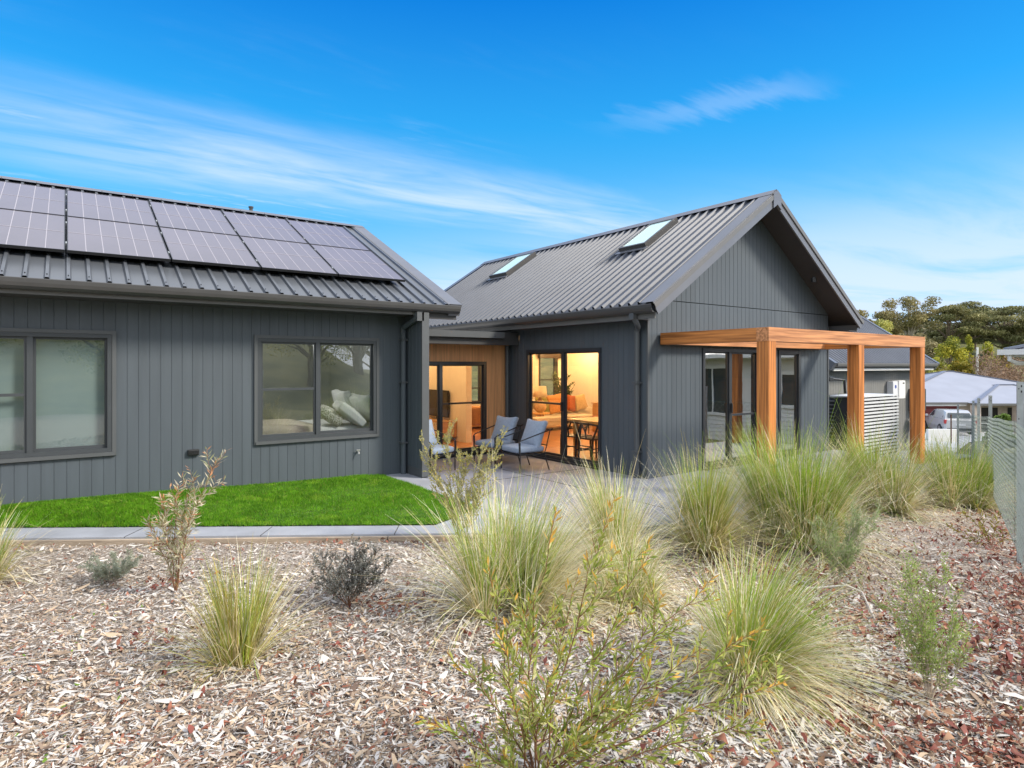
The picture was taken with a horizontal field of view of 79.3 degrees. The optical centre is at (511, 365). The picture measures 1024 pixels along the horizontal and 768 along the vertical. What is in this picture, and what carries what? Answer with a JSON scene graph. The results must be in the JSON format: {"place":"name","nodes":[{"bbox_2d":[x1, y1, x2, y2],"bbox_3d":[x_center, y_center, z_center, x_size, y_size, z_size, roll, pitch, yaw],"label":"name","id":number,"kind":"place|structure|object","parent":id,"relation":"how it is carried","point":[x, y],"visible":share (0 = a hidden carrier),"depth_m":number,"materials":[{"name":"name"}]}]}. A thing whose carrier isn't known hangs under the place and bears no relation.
{"place":"outdoors","nodes":[
{"label":"outdoors","id":0,"kind":"place"},
{"bbox_2d":[0,473,478,527],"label":"lawn","id":1,"kind":"structure","parent":0,"point":[325,510],"depth_m":7.59,"materials":[{"name":"plant"}]},
{"bbox_2d":[0,525,535,539],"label":"garden path","id":2,"kind":"structure","parent":0,"point":[71,533],"depth_m":6.67,"materials":[{"name":"concrete"}]},
{"bbox_2d":[386,473,585,533],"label":"side path","id":3,"kind":"structure","parent":0,"point":[422,482],"depth_m":8.93,"materials":[{"name":"concrete"}]},
{"bbox_2d":[0,332,1023,767],"bbox_3d":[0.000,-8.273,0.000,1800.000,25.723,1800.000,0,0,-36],"label":"ground","id":4,"kind":"structure","parent":0,"point":[546,370],"depth_m":4.47,"materials":[{"name":"wood"}]},
{"bbox_2d":[0,486,69,593],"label":"grass tussock","id":5,"kind":"object","parent":4,"relation":"on","point":[3,546],"depth_m":5.23,"materials":[{"name":"plant"}]},
{"bbox_2d":[77,548,142,583],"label":"shrub","id":6,"kind":"object","parent":4,"relation":"on","point":[101,570],"visible":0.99,"depth_m":5.30,"materials":[{"name":"plant"}]},
{"bbox_2d":[143,446,226,592],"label":"shrub","id":7,"kind":"object","parent":4,"relation":"on","point":[181,538],"visible":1,"depth_m":5.00,"materials":[{"name":"green plant"}]},
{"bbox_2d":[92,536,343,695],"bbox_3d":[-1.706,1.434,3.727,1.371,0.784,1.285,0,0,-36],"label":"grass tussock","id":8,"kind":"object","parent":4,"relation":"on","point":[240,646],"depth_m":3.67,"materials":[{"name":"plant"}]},
{"bbox_2d":[0,534,586,547],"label":"timber edging","id":9,"kind":"object","parent":4,"relation":"on","point":[208,541],"visible":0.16,"depth_m":6.46,"materials":[{"name":"wood"}]},
{"bbox_2d":[306,533,394,605],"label":"shrub","id":10,"kind":"object","parent":4,"relation":"on","point":[341,573],"visible":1,"depth_m":4.74,"materials":[{"name":"plant"}]},
{"bbox_2d":[0,176,863,505],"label":"house","id":11,"kind":"structure","parent":4,"relation":"on","point":[122,376],"depth_m":10.02,"materials":[{"name":"metal"}]},
{"bbox_2d":[0,208,64,252],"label":"solar panel","id":12,"kind":"object","parent":11,"relation":"attached to","point":[31,230],"visible":1,"depth_m":7.94,"materials":[{"name":"black glass"}]},
{"bbox_2d":[0,181,64,215],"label":"solar panel","id":13,"kind":"object","parent":11,"relation":"attached to","point":[30,198],"visible":0.96,"depth_m":9.14,"materials":[{"name":"black glass"}]},
{"bbox_2d":[0,328,115,462],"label":"window","id":14,"kind":"structure","parent":11,"relation":"in","point":[30,453],"depth_m":7.56,"materials":[{"name":"grey metal"}]},
{"bbox_2d":[66,190,157,225],"bbox_3d":[-6.328,-2.477,9.742,1.148,0.737,1.454,0,0,-36],"label":"solar panel","id":15,"kind":"object","parent":11,"relation":"attached to","point":[105,207],"visible":0.96,"depth_m":9.68,"materials":[{"name":"black glass"}]},
{"bbox_2d":[66,216,170,261],"bbox_3d":[-5.478,-1.766,8.562,1.148,0.737,1.454,0,0,-36],"label":"solar panel","id":16,"kind":"object","parent":11,"relation":"attached to","point":[88,236],"visible":1,"depth_m":8.45,"materials":[{"name":"black glass"}]},
{"bbox_2d":[149,201,237,235],"bbox_3d":[-5.394,-2.477,10.416,1.148,0.737,1.454,0,0,-36],"label":"solar panel","id":17,"kind":"object","parent":11,"relation":"attached to","point":[168,215],"visible":0.86,"depth_m":10.36,"materials":[{"name":"black glass"}]},
{"bbox_2d":[159,227,260,269],"bbox_3d":[-4.543,-1.766,9.235,1.148,0.737,1.454,0,0,-36],"label":"solar panel","id":18,"kind":"object","parent":11,"relation":"attached to","point":[200,247],"visible":0.9,"depth_m":9.13,"materials":[{"name":"black glass"}]},
{"bbox_2d":[222,211,307,243],"bbox_3d":[-4.459,-2.477,11.089,1.148,0.737,1.454,0,0,-36],"label":"solar panel","id":19,"kind":"object","parent":11,"relation":"attached to","point":[255,226],"visible":0.83,"depth_m":11.04,"materials":[{"name":"black glass"}]},
{"bbox_2d":[240,236,337,275],"bbox_3d":[-3.608,-1.766,9.909,1.148,0.737,1.454,0,0,-36],"label":"solar panel","id":20,"kind":"object","parent":11,"relation":"attached to","point":[282,256],"visible":0.88,"depth_m":9.80,"materials":[{"name":"black glass"}]},
{"bbox_2d":[263,419,369,434],"bbox_3d":[-3.689,1.165,10.370,2.740,1.150,1.860,0,0,-36],"label":"bed","id":21,"kind":"object","parent":11,"relation":"in","point":[275,426],"visible":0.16,"depth_m":9.87,"materials":[{"name":"white fabric"}]},
{"bbox_2d":[321,405,342,425],"bbox_3d":[-2.978,0.810,10.118,0.387,0.318,0.630,0,0,-18],"label":"pillow","id":22,"kind":"object","parent":21,"relation":"on","point":[331,415],"visible":0.81,"depth_m":9.85,"materials":[{"name":"fabric"}]},
{"bbox_2d":[331,389,352,406],"bbox_3d":[-2.982,0.690,10.979,0.271,0.518,0.789,0,0,-32],"label":"pillow","id":23,"kind":"object","parent":21,"relation":"on","point":[339,395],"visible":0.47,"depth_m":10.71,"materials":[{"name":"white fabric"}]},
{"bbox_2d":[332,401,365,426],"bbox_3d":[-2.705,0.790,10.253,0.437,0.392,0.758,0,0,-24],"label":"pillow","id":24,"kind":"object","parent":21,"relation":"on","point":[349,413],"visible":0.99,"depth_m":9.95,"materials":[{"name":"white fabric"}]},
{"bbox_2d":[349,393,369,421],"bbox_3d":[-2.480,0.730,10.453,0.357,0.509,0.821,0,0,-34],"label":"pillow","id":25,"kind":"object","parent":21,"relation":"on","point":[360,404],"visible":0.63,"depth_m":10.26,"materials":[{"name":"white fabric"}]},
{"bbox_2d":[254,335,378,444],"bbox_3d":[-2.961,0.350,9.505,1.922,1.592,0.135,0,0,-36],"label":"window","id":26,"kind":"structure","parent":11,"relation":"in","point":[317,435],"depth_m":9.45,"materials":[{"name":"grey metal"}]},
{"bbox_2d":[286,219,369,250],"bbox_3d":[-3.525,-2.477,11.763,1.148,0.737,1.454,0,0,-36],"label":"solar panel","id":27,"kind":"object","parent":11,"relation":"attached to","point":[323,234],"visible":0.81,"depth_m":11.71,"materials":[{"name":"black glass"}]},
{"bbox_2d":[310,244,404,281],"bbox_3d":[-2.674,-1.766,10.582,1.148,0.737,1.454,0,0,-36],"label":"solar panel","id":28,"kind":"object","parent":11,"relation":"attached to","point":[352,263],"visible":0.87,"depth_m":10.48,"materials":[{"name":"black glass"}]},
{"bbox_2d":[429,417,456,440],"bbox_3d":[-2.164,1.525,15.296,0.405,0.470,2.450,0,0,-36],"label":"media console","id":29,"kind":"object","parent":11,"relation":"on","point":[445,425],"visible":0.12,"depth_m":14.38,"materials":[{"name":"wood"}]},
{"bbox_2d":[429,389,448,418],"bbox_3d":[-1.838,0.940,15.070,0.120,0.699,1.100,0,0,-36],"label":"television","id":30,"kind":"object","parent":29,"relation":"on","point":[432,402],"visible":0.48,"depth_m":15.08,"materials":[{"name":"black plastic"}]},
{"bbox_2d":[429,361,486,455],"bbox_3d":[-1.324,0.830,12.031,1.920,1.820,0.112,0,0,-36],"label":"sliding door","id":31,"kind":"structure","parent":11,"relation":"in","point":[439,364],"depth_m":12.24,"materials":[{"name":"metal"}]},
{"bbox_2d":[472,405,480,426],"bbox_3d":[-0.825,1.410,17.436,1.050,0.560,0.445,0,0,-36],"label":"sideboard","id":32,"kind":"object","parent":11,"relation":"on","point":[476,415],"visible":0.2,"depth_m":17.05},
{"bbox_2d":[472,366,480,403],"bbox_3d":[-1.045,0.465,17.655,1.050,1.250,0.112,0,0,-36],"label":"window","id":33,"kind":"structure","parent":11,"relation":"in","point":[479,367],"depth_m":17.69,"materials":[{"name":"metal"}]},
{"bbox_2d":[539,358,557,394],"bbox_3d":[1.105,0.415,19.205,0.750,1.650,0.112,0,0,-36],"label":"window","id":34,"kind":"structure","parent":11,"relation":"in","point":[555,360],"depth_m":19.34,"materials":[{"name":"metal"}]},
{"bbox_2d":[533,414,590,433],"bbox_3d":[1.207,1.515,15.600,1.800,0.490,0.400,0,0,-36],"label":"bench seat","id":35,"kind":"object","parent":11,"relation":"on","point":[557,418],"visible":0.51,"depth_m":15.35,"materials":[{"name":"wood"}]},
{"bbox_2d":[533,400,591,427],"bbox_3d":[1.336,1.365,17.388,2.100,0.790,0.850,0,0,-36],"label":"sofa","id":36,"kind":"object","parent":11,"relation":"on","point":[587,411],"visible":0.13,"depth_m":17.32,"materials":[{"name":"fabric"}]},
{"bbox_2d":[546,393,560,413],"bbox_3d":[1.206,1.060,17.140,0.570,0.566,0.264,0,0,-36],"label":"cushion","id":37,"kind":"object","parent":36,"relation":"on","point":[553,408],"visible":0.62,"depth_m":17.01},
{"bbox_2d":[567,395,575,411],"bbox_3d":[1.606,1.050,17.527,0.534,0.532,0.252,0,0,-36],"label":"cushion","id":38,"kind":"object","parent":36,"relation":"on","point":[571,403],"visible":0.57,"depth_m":17.46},
{"bbox_2d":[575,394,587,410],"bbox_3d":[1.959,1.060,17.806,0.490,0.488,0.248,0,0,-36],"label":"cushion","id":39,"kind":"object","parent":36,"relation":"on","point":[580,402],"visible":0.89,"depth_m":17.70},
{"bbox_2d":[550,370,575,395],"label":"indoor plant","id":40,"kind":"object","parent":11,"relation":"on","point":[557,382],"visible":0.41,"depth_m":18.46,"materials":[{"name":"green plant"}]},
{"bbox_2d":[526,348,600,467],"bbox_3d":[0.935,0.725,11.496,0.140,2.070,2.120,0,0,-36],"label":"sliding door","id":41,"kind":"structure","parent":11,"relation":"in","point":[529,353],"depth_m":11.42,"materials":[{"name":"metal"}]},
{"bbox_2d":[560,421,591,456],"bbox_3d":[1.223,1.406,11.948,0.484,0.709,0.577,0,0,-40],"label":"dining chair","id":42,"kind":"object","parent":11,"relation":"on","point":[572,435],"visible":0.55,"depth_m":11.78,"materials":[{"name":"black metal"}]},
{"bbox_2d":[567,417,597,454],"bbox_3d":[2.045,1.403,11.692,0.950,0.715,1.980,0,0,-36],"label":"dining table","id":43,"kind":"object","parent":11,"relation":"on","point":[593,420],"visible":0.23,"depth_m":12.12,"materials":[{"name":"brown wood"}]},
{"bbox_2d":[578,422,597,459],"bbox_3d":[1.521,1.406,11.502,0.484,0.709,0.577,0,0,-31],"label":"dining chair","id":44,"kind":"object","parent":11,"relation":"on","point":[594,437],"visible":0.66,"depth_m":11.40,"materials":[{"name":"wood"}]},
{"bbox_2d":[592,402,597,431],"bbox_3d":[2.787,1.370,16.615,1.290,0.780,0.540,0,0,-36],"label":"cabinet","id":45,"kind":"object","parent":11,"relation":"on","point":[595,410],"visible":0.1,"depth_m":16.38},
{"bbox_2d":[702,348,756,467],"bbox_3d":[3.932,0.730,11.092,1.690,2.060,0.140,0,0,-36],"label":"sliding door","id":46,"kind":"structure","parent":11,"relation":"in","point":[729,376],"depth_m":11.02,"materials":[{"name":"glass"}]},
{"bbox_2d":[778,350,800,456],"bbox_3d":[5.437,0.730,12.194,0.780,2.060,0.112,0,0,-36],"label":"window","id":47,"kind":"structure","parent":11,"relation":"in","point":[789,361],"depth_m":12.23,"materials":[{"name":"glass"}]},
{"bbox_2d":[418,418,507,542],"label":"shrub","id":48,"kind":"object","parent":4,"relation":"on","point":[447,439],"visible":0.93,"depth_m":6.30,"materials":[{"name":"plant"}]},
{"bbox_2d":[437,509,523,524],"bbox_3d":[-0.470,1.891,7.105,0.846,0.198,0.969,0,0,-36],"label":"path corner","id":49,"kind":"object","parent":4,"relation":"on","point":[447,522],"visible":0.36,"depth_m":7.10,"materials":[{"name":"concrete"}]},
{"bbox_2d":[0,489,1023,767],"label":"wood chips","id":50,"kind":"object","parent":4,"relation":"on","point":[128,755],"visible":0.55,"depth_m":3.24,"materials":[{"name":"wood"}]},
{"bbox_2d":[807,584,874,619],"bbox_3d":[2.415,1.704,4.522,0.447,0.206,0.130,0,0,35],"label":"stick","id":51,"kind":"object","parent":50,"relation":"on","point":[865,599],"visible":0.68,"depth_m":4.50,"materials":[{"name":"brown wood"}]},
{"bbox_2d":[905,674,922,685],"bbox_3d":[2.200,1.722,3.380,0.049,0.047,0.086,0,0,-27],"label":"stone","id":52,"kind":"object","parent":50,"relation":"on","point":[917,680],"visible":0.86,"depth_m":3.37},
{"bbox_2d":[0,509,1023,767],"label":"bark slivers","id":53,"kind":"object","parent":4,"relation":"on","point":[442,675],"visible":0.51,"depth_m":3.33,"materials":[{"name":"wood"}]},
{"bbox_2d":[1,485,1023,767],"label":"fallen leaves","id":54,"kind":"object","parent":4,"relation":"on","point":[947,735],"visible":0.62,"depth_m":3.76,"materials":[{"name":"red plant"}]},
{"bbox_2d":[352,442,674,677],"bbox_3d":[-0.006,1.167,4.405,2.327,1.351,2.321,0,0,-36],"label":"grass tussock","id":55,"kind":"object","parent":4,"relation":"on","point":[516,562],"depth_m":4.42,"materials":[{"name":"plant"}]},
{"bbox_2d":[5,517,1021,764],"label":"weeds","id":56,"kind":"object","parent":4,"relation":"on","point":[475,651],"visible":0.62,"depth_m":3.42,"materials":[{"name":"green plant"}]},
{"bbox_2d":[414,489,789,767],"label":"shrub","id":57,"kind":"object","parent":4,"relation":"on","point":[570,746],"visible":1,"depth_m":2.54,"materials":[{"name":"plant"}]},
{"bbox_2d":[516,429,726,616],"bbox_3d":[0.868,1.178,5.407,2.172,1.532,2.164,0,0,-36],"label":"grass tussock","id":58,"kind":"object","parent":4,"relation":"on","point":[623,514],"depth_m":5.36,"materials":[{"name":"plant"}]},
{"bbox_2d":[557,512,713,633],"bbox_3d":[0.824,1.464,4.783,1.534,0.784,1.534,0,0,-36],"label":"grass tussock","id":59,"kind":"object","parent":4,"relation":"on","point":[641,587],"depth_m":4.63,"materials":[{"name":"plant"}]},
{"bbox_2d":[632,429,810,579],"bbox_3d":[1.954,1.228,6.251,2.330,1.431,2.256,0,0,-36],"label":"grass tussock","id":60,"kind":"object","parent":4,"relation":"on","point":[705,505],"depth_m":6.04,"materials":[{"name":"plant"}]},
{"bbox_2d":[612,511,954,767],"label":"grass tussock","id":61,"kind":"object","parent":4,"relation":"on","point":[782,636],"depth_m":3.25,"materials":[{"name":"plant"}]},
{"bbox_2d":[670,380,954,582],"bbox_3d":[2.935,1.013,6.408,2.630,1.861,3.068,0,0,-36],"label":"grass tussock","id":62,"kind":"object","parent":4,"relation":"on","point":[815,498],"depth_m":6.10,"materials":[{"name":"plant"}]},
{"bbox_2d":[806,494,884,584],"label":"shrub","id":63,"kind":"object","parent":4,"relation":"on","point":[849,551],"visible":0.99,"depth_m":5.13,"materials":[{"name":"plant"}]},
{"bbox_2d":[832,554,913,605],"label":"shrub","id":64,"kind":"object","parent":4,"relation":"on","point":[861,587],"visible":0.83,"depth_m":4.65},
{"bbox_2d":[874,319,893,334],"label":"tree","id":65,"kind":"object","parent":4,"relation":"on","point":[887,326],"visible":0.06,"depth_m":79.01,"materials":[{"name":"green plant"}]},
{"bbox_2d":[829,316,939,450],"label":"garage","id":66,"kind":"structure","parent":4,"relation":"on","point":[882,366],"depth_m":20.18,"materials":[{"name":"metal"}]},
{"bbox_2d":[887,380,904,398],"bbox_3d":[12.732,0.790,20.475,0.840,0.600,0.246,0,0,-36],"label":"battery unit","id":67,"kind":"object","parent":66,"relation":"attached to","point":[896,387],"visible":0.74,"depth_m":20.35,"materials":[{"name":"white paint"}]},
{"bbox_2d":[872,310,903,335],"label":"tree","id":68,"kind":"object","parent":4,"relation":"on","point":[879,315],"visible":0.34,"depth_m":110.41,"materials":[{"name":"green plant"}]},
{"bbox_2d":[802,392,983,529],"bbox_3d":[4.963,1.216,8.568,2.585,1.723,2.855,0,0,-36],"label":"grass tussock","id":69,"kind":"object","parent":4,"relation":"on","point":[905,502],"depth_m":8.26,"materials":[{"name":"plant"}]},
{"bbox_2d":[881,296,942,335],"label":"tree","id":70,"kind":"object","parent":4,"relation":"on","point":[903,321],"visible":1,"depth_m":103.11,"materials":[{"name":"green plant"}]},
{"bbox_2d":[872,543,978,701],"bbox_3d":[2.155,1.347,3.208,0.332,0.805,0.527,0,0,-79],"label":"shrub","id":71,"kind":"object","parent":4,"relation":"on","point":[922,641],"visible":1,"depth_m":3.21,"materials":[{"name":"leaves"},{"name":"wood"}]},
{"bbox_2d":[925,340,941,373],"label":"tree","id":72,"kind":"object","parent":4,"relation":"on","point":[929,349],"visible":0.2,"depth_m":76.94,"materials":[{"name":"green plant"}]},
{"bbox_2d":[899,450,970,459],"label":"side walkway","id":73,"kind":"structure","parent":4,"relation":"on","point":[932,454],"depth_m":19.84,"materials":[{"name":"concrete"}]},
{"bbox_2d":[829,377,846,449],"bbox_3d":[8.680,1.340,16.425,0.890,2.100,0.702,0,0,-36],"label":"water tank","id":74,"kind":"object","parent":73,"relation":"on","point":[831,406],"visible":0.22,"depth_m":16.26,"materials":[{"name":"black plastic"}]},
{"bbox_2d":[830,393,898,456],"bbox_3d":[8.859,1.610,15.500,1.900,1.760,0.810,0,0,-36],"label":"slat screen","id":75,"kind":"object","parent":73,"relation":"on","point":[874,406],"visible":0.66,"depth_m":15.16,"materials":[{"name":"aluminium"},{"name":"paint"}]},
{"bbox_2d":[926,357,948,371],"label":"tree","id":76,"kind":"object","parent":4,"relation":"on","point":[937,359],"visible":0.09,"depth_m":65.76,"materials":[{"name":"green plant"}]},
{"bbox_2d":[926,429,956,441],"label":"garden wall","id":77,"kind":"structure","parent":4,"relation":"on","point":[940,431],"depth_m":29.90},
{"bbox_2d":[874,416,1015,515],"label":"grass tussock","id":78,"kind":"object","parent":4,"relation":"on","point":[979,485],"depth_m":9.04,"materials":[{"name":"plant"}]},
{"bbox_2d":[886,429,1006,478],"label":"grass tussock","id":79,"kind":"object","parent":4,"relation":"on","point":[926,452],"depth_m":11.45,"materials":[{"name":"plant"}]},
{"bbox_2d":[934,335,969,366],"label":"tree","id":80,"kind":"object","parent":4,"relation":"on","point":[948,349],"visible":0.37,"depth_m":69.62,"materials":[{"name":"green plant"}]},
{"bbox_2d":[916,304,990,343],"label":"tree","id":81,"kind":"object","parent":4,"relation":"on","point":[963,311],"visible":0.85,"depth_m":101.72,"materials":[{"name":"green plant"}]},
{"bbox_2d":[921,648,989,664],"bbox_3d":[2.665,1.739,3.725,0.033,0.060,0.342,0,0,-43],"label":"stick","id":82,"kind":"object","parent":4,"relation":"on","point":[982,659],"visible":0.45,"depth_m":3.63,"materials":[{"name":"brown wood"}]},
{"bbox_2d":[946,360,974,373],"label":"tree","id":83,"kind":"object","parent":4,"relation":"on","point":[958,366],"visible":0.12,"depth_m":61.54,"materials":[{"name":"green plant"}]},
{"bbox_2d":[905,321,1016,339],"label":"trees","id":84,"kind":"object","parent":4,"relation":"on","point":[923,329],"visible":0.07,"depth_m":124.19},
{"bbox_2d":[962,334,979,373],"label":"tree","id":85,"kind":"object","parent":4,"relation":"on","point":[969,343],"visible":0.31,"depth_m":79.56,"materials":[{"name":"green plant"}]},
{"bbox_2d":[925,371,1018,432],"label":"hip roof house","id":86,"kind":"structure","parent":4,"relation":"on","point":[948,389],"depth_m":44.05,"materials":[{"name":"white painted metal roofing"},{"name":"brick"},{"name":"glass"}]},
{"bbox_2d":[925,406,956,430],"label":"garage door","id":87,"kind":"structure","parent":86,"relation":"in","point":[929,409],"depth_m":43.12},
{"bbox_2d":[981,408,997,430],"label":"window","id":88,"kind":"structure","parent":86,"relation":"in","point":[984,411],"depth_m":43.35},
{"bbox_2d":[934,301,1011,349],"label":"tree","id":89,"kind":"object","parent":4,"relation":"on","point":[970,305],"visible":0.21,"depth_m":109.91,"materials":[{"name":"green plant"}]},
{"bbox_2d":[937,346,1021,381],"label":"tree","id":90,"kind":"object","parent":4,"relation":"on","point":[989,364],"visible":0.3,"depth_m":61.86,"materials":[{"name":"green plant"}]},
{"bbox_2d":[946,503,1015,546],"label":"plant","id":91,"kind":"object","parent":4,"relation":"on","point":[982,528],"visible":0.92,"depth_m":6.53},
{"bbox_2d":[975,341,1000,374],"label":"tree","id":92,"kind":"object","parent":4,"relation":"on","point":[987,345],"visible":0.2,"depth_m":80.05,"materials":[{"name":"green plant"}]},
{"bbox_2d":[956,382,1023,570],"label":"wire fence","id":93,"kind":"object","parent":4,"relation":"on","point":[1018,483],"visible":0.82,"depth_m":6.57,"materials":[{"name":"metal"}]},
{"bbox_2d":[959,366,1021,381],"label":"tree","id":94,"kind":"object","parent":4,"relation":"on","point":[1006,374],"visible":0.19,"depth_m":56.75,"materials":[{"name":"brown plant"}]},
{"bbox_2d":[961,306,1023,348],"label":"tree","id":95,"kind":"object","parent":4,"relation":"on","point":[1016,313],"visible":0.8,"depth_m":101.84,"materials":[{"name":"green plant"}]},
{"bbox_2d":[982,413,1015,451],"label":"bush","id":96,"kind":"object","parent":4,"relation":"on","point":[1005,416],"visible":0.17,"depth_m":23.82,"materials":[{"name":"green plant"}]},
{"bbox_2d":[984,356,1023,381],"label":"tree","id":97,"kind":"object","parent":4,"relation":"on","point":[1015,370],"visible":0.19,"depth_m":63.76,"materials":[{"name":"brown plant"}]},
{"bbox_2d":[997,319,1023,347],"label":"tree","id":98,"kind":"object","parent":4,"relation":"on","point":[1003,327],"visible":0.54,"depth_m":101.41,"materials":[{"name":"green plant"}]},
{"bbox_2d":[0,0,1023,324],"label":"sky","id":99,"kind":"structure","parent":0,"point":[462,135],"materials":[{"name":"blue"}]},
{"bbox_2d":[533,412,549,416],"bbox_3d":[0.739,1.496,16.249,0.520,0.533,0.520,0,0,-36],"label":"side table","id":100,"kind":"object","parent":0,"point":[540,414],"visible":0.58,"depth_m":16.04,"materials":[{"name":"brown wood"}]},
{"bbox_2d":[533,386,546,412],"bbox_3d":[0.739,0.884,16.249,0.380,0.689,0.380,0,0,-36],"label":"table lamp","id":101,"kind":"object","parent":100,"relation":"on","point":[540,392],"visible":0.91,"depth_m":16.11,"materials":[{"name":"fabric"}]},
{"bbox_2d":[426,450,954,541],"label":"patio","id":102,"kind":"structure","parent":0,"point":[510,463],"depth_m":9.56,"materials":[{"name":"concrete"}]},
{"bbox_2d":[429,419,455,474],"bbox_3d":[-1.417,1.371,10.577,0.723,0.846,0.601,0,0,39],"label":"lounge chair","id":103,"kind":"object","parent":102,"relation":"on","point":[437,448],"visible":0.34,"depth_m":10.57,"materials":[{"name":"grey fabric"}]},
{"bbox_2d":[473,415,522,465],"bbox_3d":[-0.255,1.371,11.438,0.723,0.846,0.601,0,0,-44],"label":"lounge chair","id":104,"kind":"object","parent":102,"relation":"on","point":[510,423],"visible":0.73,"depth_m":11.40,"materials":[{"name":"grey fabric"}]},
{"bbox_2d":[500,419,552,472],"bbox_3d":[0.248,1.371,10.740,0.723,0.846,0.601,0,0,-34],"label":"lounge chair","id":105,"kind":"object","parent":102,"relation":"on","point":[532,437],"visible":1,"depth_m":10.63,"materials":[{"name":"blue fabric"}]},
{"bbox_2d":[660,327,924,473],"bbox_3d":[4.972,0.708,10.615,5.040,2.465,1.890,0,0,-36],"label":"pergola","id":106,"kind":"object","parent":102,"relation":"on","point":[766,341],"visible":0.85,"depth_m":9.86,"materials":[{"name":"brown wood"}]},
{"bbox_2d":[925,431,1013,462],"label":"driveway","id":107,"kind":"structure","parent":0,"point":[952,443],"depth_m":28.10,"materials":[{"name":"concrete"}]},
{"bbox_2d":[925,409,976,433],"bbox_3d":[28.894,3.632,40.981,2.100,1.545,4.240,0,0,16],"label":"parked car","id":108,"kind":"object","parent":107,"relation":"on","point":[941,418],"visible":0.61,"depth_m":39.62,"materials":[{"name":"white paint"}]},
{"bbox_2d":[997,344,1023,364],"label":"weatherboard house","id":109,"kind":"structure","parent":0,"point":[1009,353],"depth_m":14.79,"materials":[{"name":"white paint"}]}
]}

